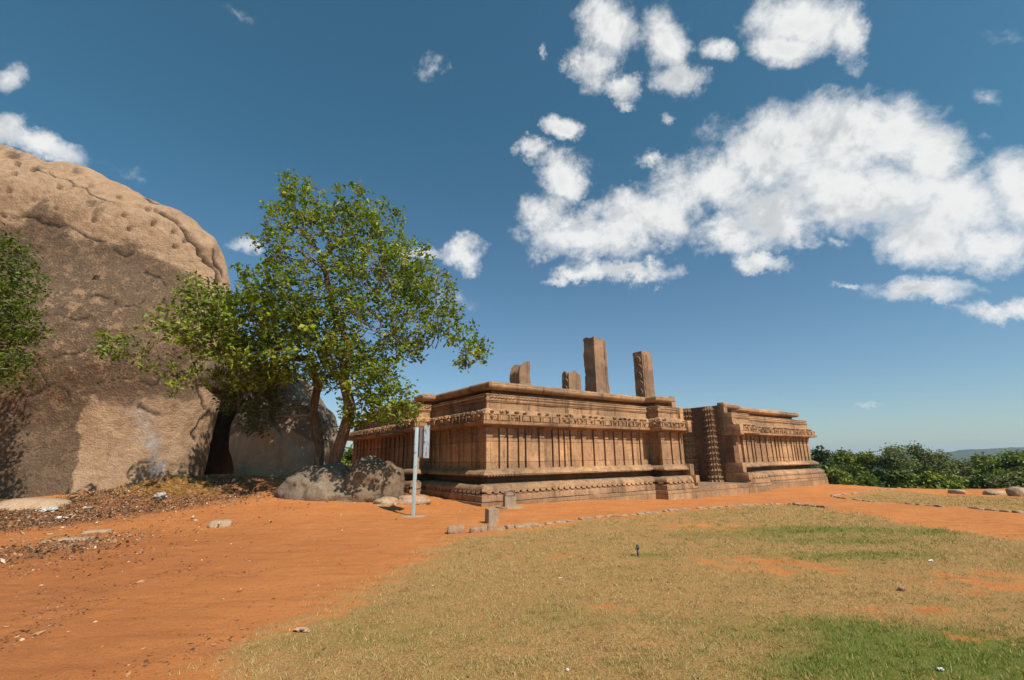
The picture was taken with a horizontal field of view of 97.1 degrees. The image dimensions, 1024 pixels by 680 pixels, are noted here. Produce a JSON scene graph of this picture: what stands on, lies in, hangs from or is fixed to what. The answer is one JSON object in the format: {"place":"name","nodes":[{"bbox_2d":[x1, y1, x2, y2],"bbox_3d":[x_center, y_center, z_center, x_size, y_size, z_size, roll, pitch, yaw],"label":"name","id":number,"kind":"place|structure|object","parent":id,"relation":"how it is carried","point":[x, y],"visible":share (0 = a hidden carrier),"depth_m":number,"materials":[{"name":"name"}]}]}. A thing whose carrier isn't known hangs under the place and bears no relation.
{"place":"outdoors","nodes":[
{"label":"outdoors","id":0,"kind":"place"},
{"bbox_2d":[0,459,1023,679],"bbox_3d":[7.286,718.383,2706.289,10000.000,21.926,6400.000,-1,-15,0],"label":"ground","id":1,"kind":"structure","parent":0,"point":[130,631],"depth_m":5.80,"materials":[{"name":"orange soil"}]},
{"bbox_2d":[0,223,55,401],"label":"tree","id":2,"kind":"object","parent":1,"relation":"on","point":[7,302],"visible":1,"depth_m":13.93,"materials":[{"name":"green plant"}]},
{"bbox_2d":[0,497,70,511],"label":"stone","id":3,"kind":"object","parent":1,"relation":"on","point":[36,503],"visible":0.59,"depth_m":13.02,"materials":[{"name":"beige stone"}]},
{"bbox_2d":[39,506,58,511],"bbox_3d":[-13.150,4.826,12.851,0.490,0.212,0.313,-1,-15,0],"label":"plastic bag","id":4,"kind":"object","parent":1,"relation":"on","point":[49,508],"visible":0.88,"depth_m":12.79,"materials":[{"name":"white plastic"}]},
{"bbox_2d":[38,536,93,543],"bbox_3d":[-9.279,4.200,9.440,0.878,0.146,0.335,8,-17,-30],"label":"stone","id":5,"kind":"object","parent":1,"relation":"on","point":[69,539],"visible":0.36,"depth_m":9.37,"materials":[{"name":"beige stone"}]},
{"bbox_2d":[80,529,113,533],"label":"stone","id":6,"kind":"object","parent":1,"relation":"on","point":[98,530],"visible":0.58,"depth_m":10.38,"materials":[{"name":"beige stone"}]},
{"bbox_2d":[0,144,234,498],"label":"rock","id":7,"kind":"object","parent":1,"relation":"on","point":[115,255],"visible":0.79,"depth_m":18.60,"materials":[{"name":"brown stone"}]},
{"bbox_2d":[197,354,263,409],"bbox_3d":[-14.327,2.086,23.218,3.366,3.103,7.579,1,-15,-6],"label":"rock","id":8,"kind":"object","parent":7,"relation":"on","point":[210,365],"visible":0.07,"depth_m":20.08,"materials":[{"name":"stone"}]},
{"bbox_2d":[0,473,309,576],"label":"leaf litter","id":9,"kind":"object","parent":1,"relation":"on","point":[61,521],"visible":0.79,"depth_m":12.64,"materials":[{"name":"brown plant"}]},
{"bbox_2d":[75,475,273,505],"bbox_3d":[-11.085,4.977,15.182,6.296,0.974,2.730,-1,-15,0],"label":"straw heap","id":10,"kind":"object","parent":1,"relation":"on","point":[176,484],"visible":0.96,"depth_m":14.95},
{"bbox_2d":[153,492,167,498],"bbox_3d":[-11.131,4.951,14.335,0.416,0.245,0.349,-1,-15,0],"label":"plastic bag","id":11,"kind":"object","parent":10,"relation":"on","point":[160,495],"visible":0.95,"depth_m":14.28,"materials":[{"name":"white plastic"}]},
{"bbox_2d":[207,519,232,527],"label":"stone","id":12,"kind":"object","parent":1,"relation":"on","point":[222,523],"visible":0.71,"depth_m":11.03,"materials":[{"name":"beige stone"}]},
{"bbox_2d":[204,410,237,474],"bbox_3d":[-16.583,7.155,26.573,7.696,8.830,4.557,-1,-15,0],"label":"cave opening","id":13,"kind":"object","parent":1,"relation":"on","point":[219,461],"visible":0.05,"depth_m":24.71,"materials":[{"name":"black stone"}]},
{"bbox_2d":[2,489,475,656],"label":"gravel","id":14,"kind":"structure","parent":1,"relation":"on","point":[14,539],"depth_m":10.82,"materials":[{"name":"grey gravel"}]},
{"bbox_2d":[229,368,337,478],"bbox_3d":[-10.114,4.128,20.930,4.075,5.564,5.288,-1,-15,0],"label":"rock","id":15,"kind":"object","parent":1,"relation":"on","point":[287,450],"visible":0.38,"depth_m":18.64,"materials":[{"name":"stone"}]},
{"bbox_2d":[205,346,369,465],"bbox_3d":[-8.470,2.672,17.187,6.067,6.037,2.625,3,-15,-12],"label":"tree","id":16,"kind":"object","parent":1,"relation":"on","point":[317,428],"visible":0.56,"depth_m":16.93,"materials":[{"name":"green plant"}]},
{"bbox_2d":[85,169,493,463],"bbox_3d":[-7.007,-0.745,16.231,12.757,12.098,5.691,-1,-15,0],"label":"tree","id":17,"kind":"object","parent":1,"relation":"on","point":[301,320],"visible":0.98,"depth_m":15.39,"materials":[{"name":"green plant"}]},
{"bbox_2d":[293,626,310,631],"bbox_3d":[-2.017,2.793,4.366,0.180,0.039,0.086,-3,-15,11],"label":"stone chip","id":18,"kind":"object","parent":1,"relation":"on","point":[302,629],"visible":1,"depth_m":4.34,"materials":[{"name":"beige stone"}]},
{"bbox_2d":[274,462,354,501],"bbox_3d":[-6.351,5.522,15.679,3.214,2.520,2.770,1,-15,-6],"label":"boulder","id":19,"kind":"object","parent":1,"relation":"on","point":[323,482],"visible":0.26,"depth_m":14.85,"materials":[{"name":"grey stone"}]},
{"bbox_2d":[341,444,352,466],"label":"tree","id":20,"kind":"object","parent":1,"relation":"on","point":[347,456],"visible":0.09,"depth_m":34.62,"materials":[{"name":"green plant"}]},
{"bbox_2d":[344,455,404,501],"bbox_3d":[-4.944,5.082,15.867,2.279,2.045,1.753,4,-15,-17],"label":"boulder","id":21,"kind":"object","parent":1,"relation":"on","point":[369,478],"visible":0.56,"depth_m":15.25,"materials":[{"name":"stone"}]},
{"bbox_2d":[372,496,398,505],"bbox_3d":[-4.105,5.385,14.912,0.985,0.435,0.661,9,-18,-33],"label":"stone","id":22,"kind":"object","parent":1,"relation":"on","point":[386,501],"visible":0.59,"depth_m":14.70,"materials":[{"name":"beige stone"}]},
{"bbox_2d":[398,494,430,504],"bbox_3d":[-3.378,5.522,15.446,1.210,0.461,0.785,2,-15,-11],"label":"stone","id":23,"kind":"object","parent":1,"relation":"on","point":[420,499],"visible":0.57,"depth_m":15.20,"materials":[{"name":"beige stone"}]},
{"bbox_2d":[402,425,429,517],"bbox_3d":[-2.815,3.799,13.195,0.720,2.640,0.760,-1,-15,0],"label":"sign board","id":24,"kind":"object","parent":1,"relation":"on","point":[421,440],"visible":0.86,"depth_m":13.34,"materials":[{"name":"metal"}]},
{"bbox_2d":[447,525,464,533],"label":"kerb stone","id":25,"kind":"object","parent":1,"relation":"on","point":[454,529],"visible":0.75,"depth_m":10.03,"materials":[{"name":"beige stone"}]},
{"bbox_2d":[469,526,479,532],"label":"kerb stone","id":26,"kind":"object","parent":1,"relation":"on","point":[474,529],"visible":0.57,"depth_m":10.04,"materials":[{"name":"beige stone"}]},
{"bbox_2d":[479,525,486,531],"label":"kerb stone","id":27,"kind":"object","parent":1,"relation":"on","point":[483,528],"visible":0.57,"depth_m":10.16,"materials":[{"name":"beige stone"}]},
{"bbox_2d":[485,508,498,523],"bbox_3d":[-0.522,4.513,11.536,0.292,0.420,0.269,9,-17,-28],"label":"stone post","id":28,"kind":"object","parent":1,"relation":"on","point":[491,515],"visible":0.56,"depth_m":11.44,"materials":[{"name":"beige stone"}]},
{"bbox_2d":[487,524,497,530],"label":"kerb stone","id":29,"kind":"object","parent":1,"relation":"on","point":[491,527],"visible":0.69,"depth_m":10.31,"materials":[{"name":"beige stone"}]},
{"bbox_2d":[497,526,505,529],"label":"kerb stone","id":30,"kind":"object","parent":1,"relation":"on","point":[501,527],"visible":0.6,"depth_m":10.42,"materials":[{"name":"beige stone"}]},
{"bbox_2d":[0,476,1017,678],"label":"dry twigs","id":31,"kind":"object","parent":1,"relation":"on","point":[146,660],"visible":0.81,"depth_m":5.59,"materials":[{"name":"brown wood"}]},
{"bbox_2d":[504,524,513,529],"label":"kerb stone","id":32,"kind":"object","parent":1,"relation":"on","point":[509,526],"visible":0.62,"depth_m":10.53,"materials":[{"name":"beige stone"}]},
{"bbox_2d":[495,489,523,508],"bbox_3d":[-0.070,5.307,15.001,0.957,0.667,0.630,5,-16,-19],"label":"marker stone","id":33,"kind":"object","parent":1,"relation":"on","point":[509,498],"visible":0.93,"depth_m":14.92,"materials":[{"name":"stone"}]},
{"bbox_2d":[514,524,528,527],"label":"kerb stone","id":34,"kind":"object","parent":1,"relation":"on","point":[521,526],"visible":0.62,"depth_m":10.71,"materials":[{"name":"beige stone"}]},
{"bbox_2d":[347,381,699,506],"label":"temple building","id":35,"kind":"structure","parent":1,"relation":"on","point":[490,442],"depth_m":19.07,"materials":[{"name":"stone"}]},
{"bbox_2d":[509,361,530,384],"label":"broken pillar","id":36,"kind":"structure","parent":35,"relation":"on","point":[519,374],"depth_m":20.17,"materials":[{"name":"stone"}]},
{"bbox_2d":[562,370,581,389],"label":"broken pillar","id":37,"kind":"structure","parent":35,"relation":"on","point":[572,380],"depth_m":21.67,"materials":[{"name":"stone"}]},
{"bbox_2d":[583,336,609,392],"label":"broken pillar","id":38,"kind":"structure","parent":35,"relation":"on","point":[595,364],"depth_m":22.79,"materials":[{"name":"stone"}]},
{"bbox_2d":[633,351,654,396],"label":"broken pillar","id":39,"kind":"structure","parent":35,"relation":"on","point":[643,375],"depth_m":24.16,"materials":[{"name":"stone"}]},
{"bbox_2d":[524,522,538,526],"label":"kerb stone","id":40,"kind":"object","parent":1,"relation":"on","point":[533,524],"visible":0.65,"depth_m":10.83,"materials":[{"name":"beige stone"}]},
{"bbox_2d":[553,520,565,522],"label":"kerb stone","id":41,"kind":"object","parent":1,"relation":"on","point":[561,521],"visible":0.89,"depth_m":11.45,"materials":[{"name":"beige stone"}]},
{"bbox_2d":[635,544,638,555],"bbox_3d":[2.101,3.554,7.597,0.087,0.220,0.056,6,-16,-22],"label":"water tap","id":42,"kind":"object","parent":1,"relation":"on","point":[637,547],"visible":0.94,"depth_m":7.59,"materials":[{"name":"metal"}]},
{"bbox_2d":[682,402,828,497],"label":"temple building","id":43,"kind":"structure","parent":1,"relation":"on","point":[731,449],"depth_m":26.50,"materials":[{"name":"stone"}]},
{"bbox_2d":[810,445,862,476],"bbox_3d":[26.681,13.600,37.928,7.504,9.333,7.295,-1,-15,0],"label":"tree","id":44,"kind":"object","parent":1,"relation":"on","point":[821,455],"visible":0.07,"depth_m":38.13,"materials":[{"name":"green plant"}]},
{"bbox_2d":[824,466,865,485],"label":"tree","id":45,"kind":"object","parent":1,"relation":"on","point":[835,475],"visible":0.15,"depth_m":32.23,"materials":[{"name":"green plant"}]},
{"bbox_2d":[814,449,879,471],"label":"tree","id":46,"kind":"object","parent":1,"relation":"on","point":[869,469],"visible":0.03,"depth_m":56.92,"materials":[{"name":"green plant"}]},
{"bbox_2d":[828,447,888,485],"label":"tree","id":47,"kind":"object","parent":1,"relation":"on","point":[844,456],"visible":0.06,"depth_m":41.25,"materials":[{"name":"green plant"}]},
{"bbox_2d":[853,475,902,487],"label":"tree","id":48,"kind":"object","parent":1,"relation":"on","point":[869,481],"visible":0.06,"depth_m":31.95,"materials":[{"name":"green plant"}]},
{"bbox_2d":[853,449,913,486],"bbox_3d":[31.099,14.018,38.644,8.064,9.138,7.983,-1,-15,0],"label":"tree","id":49,"kind":"object","parent":1,"relation":"on","point":[861,457],"visible":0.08,"depth_m":38.99,"materials":[{"name":"green plant"}]},
{"bbox_2d":[863,442,929,486],"bbox_3d":[33.173,13.309,37.903,7.890,9.266,5.184,-12,-18,37],"label":"tree","id":50,"kind":"object","parent":1,"relation":"on","point":[890,458],"visible":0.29,"depth_m":37.90,"materials":[{"name":"green plant"}]},
{"bbox_2d":[897,586,905,590],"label":"stone","id":51,"kind":"object","parent":1,"relation":"on","point":[902,588],"visible":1,"depth_m":5.52,"materials":[{"name":"beige stone"}]},
{"bbox_2d":[880,469,948,487],"bbox_3d":[28.832,11.773,32.757,7.329,4.836,6.123,-1,-15,0],"label":"tree","id":52,"kind":"object","parent":1,"relation":"on","point":[896,476],"visible":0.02,"depth_m":33.14,"materials":[{"name":"green plant"}]},
{"bbox_2d":[900,441,941,472],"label":"tree","id":53,"kind":"object","parent":1,"relation":"on","point":[916,451],"visible":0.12,"depth_m":40.03,"materials":[{"name":"green plant"}]},
{"bbox_2d":[893,469,973,488],"bbox_3d":[28.990,10.809,31.396,7.299,3.632,5.742,4,-15,-18],"label":"tree","id":54,"kind":"object","parent":1,"relation":"on","point":[930,480],"visible":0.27,"depth_m":30.90,"materials":[{"name":"green plant"}]},
{"bbox_2d":[907,456,963,475],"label":"tree","id":55,"kind":"object","parent":1,"relation":"on","point":[920,470],"visible":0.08,"depth_m":54.16,"materials":[{"name":"green plant"}]},
{"bbox_2d":[927,449,973,480],"bbox_3d":[38.395,14.229,39.541,7.351,9.170,6.262,-5,-15,17],"label":"tree","id":56,"kind":"object","parent":1,"relation":"on","point":[958,468],"visible":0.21,"depth_m":39.60,"materials":[{"name":"green plant"}]},
{"bbox_2d":[948,489,967,493],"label":"boulder","id":57,"kind":"object","parent":1,"relation":"on","point":[954,491],"visible":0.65,"depth_m":22.23,"materials":[{"name":"beige stone"}]},
{"bbox_2d":[961,465,980,479],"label":"tree","id":58,"kind":"object","parent":1,"relation":"on","point":[975,473],"visible":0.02,"depth_m":41.58,"materials":[{"name":"green plant"}]},
{"bbox_2d":[968,507,983,509],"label":"kerb stone","id":59,"kind":"object","parent":1,"relation":"on","point":[978,508],"visible":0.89,"depth_m":13.45,"materials":[{"name":"beige stone"}]},
{"bbox_2d":[969,458,1000,474],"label":"tree","id":60,"kind":"object","parent":1,"relation":"on","point":[982,465],"visible":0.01,"depth_m":40.53,"materials":[{"name":"green plant"}]},
{"bbox_2d":[962,472,1023,488],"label":"tree","id":61,"kind":"object","parent":1,"relation":"on","point":[975,480],"visible":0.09,"depth_m":29.48,"materials":[{"name":"green plant"}]},
{"bbox_2d":[964,452,1021,472],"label":"tree","id":62,"kind":"object","parent":1,"relation":"on","point":[975,458],"visible":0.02,"depth_m":57.69,"materials":[{"name":"green plant"}]},
{"bbox_2d":[982,489,1006,494],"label":"boulder","id":63,"kind":"object","parent":1,"relation":"on","point":[992,492],"visible":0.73,"depth_m":21.15,"materials":[{"name":"beige stone"}]},
{"bbox_2d":[975,449,1017,470],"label":"tree","id":64,"kind":"object","parent":1,"relation":"on","point":[1006,453],"visible":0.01,"depth_m":67.95,"materials":[{"name":"green plant"}]},
{"bbox_2d":[978,470,1023,488],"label":"tree","id":65,"kind":"object","parent":1,"relation":"on","point":[1016,476],"visible":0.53,"depth_m":28.36,"materials":[{"name":"green plant"}]},
{"bbox_2d":[978,453,1023,475],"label":"tree","id":66,"kind":"object","parent":1,"relation":"on","point":[1000,470],"visible":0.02,"depth_m":35.61,"materials":[{"name":"green plant"}]},
{"bbox_2d":[980,453,1023,475],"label":"tree","id":67,"kind":"object","parent":1,"relation":"on","point":[1005,464],"visible":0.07,"depth_m":38.57,"materials":[{"name":"green plant"}]},
{"bbox_2d":[994,448,1023,467],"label":"tree","id":68,"kind":"object","parent":1,"relation":"on","point":[1016,451],"visible":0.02,"depth_m":60.09,"materials":[{"name":"green plant"}]},
{"bbox_2d":[996,453,1023,473],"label":"tree","id":69,"kind":"object","parent":1,"relation":"on","point":[1015,469],"visible":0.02,"depth_m":36.36,"materials":[{"name":"green plant"}]},
{"bbox_2d":[1005,486,1023,496],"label":"boulder","id":70,"kind":"object","parent":1,"relation":"on","point":[1015,491],"visible":0.69,"depth_m":20.12,"materials":[{"name":"beige stone"}]},
{"bbox_2d":[0,0,1023,455],"label":"sky","id":71,"kind":"structure","parent":0,"point":[811,209],"materials":[{"name":"blue"}]},
{"bbox_2d":[165,489,1023,679],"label":"grass","id":72,"kind":"structure","parent":0,"point":[840,665],"depth_m":4.76,"materials":[{"name":"green plant"}]},
{"bbox_2d":[811,459,974,472],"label":"hill","id":73,"kind":"structure","parent":0,"point":[876,468],"depth_m":145.63,"materials":[{"name":"green plant"}]},
{"bbox_2d":[904,447,1023,461],"bbox_3d":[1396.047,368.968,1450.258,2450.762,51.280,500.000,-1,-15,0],"label":"hill","id":74,"kind":"structure","parent":0,"point":[960,454],"depth_m":1327.27,"materials":[{"name":"green plant"}]}
]}

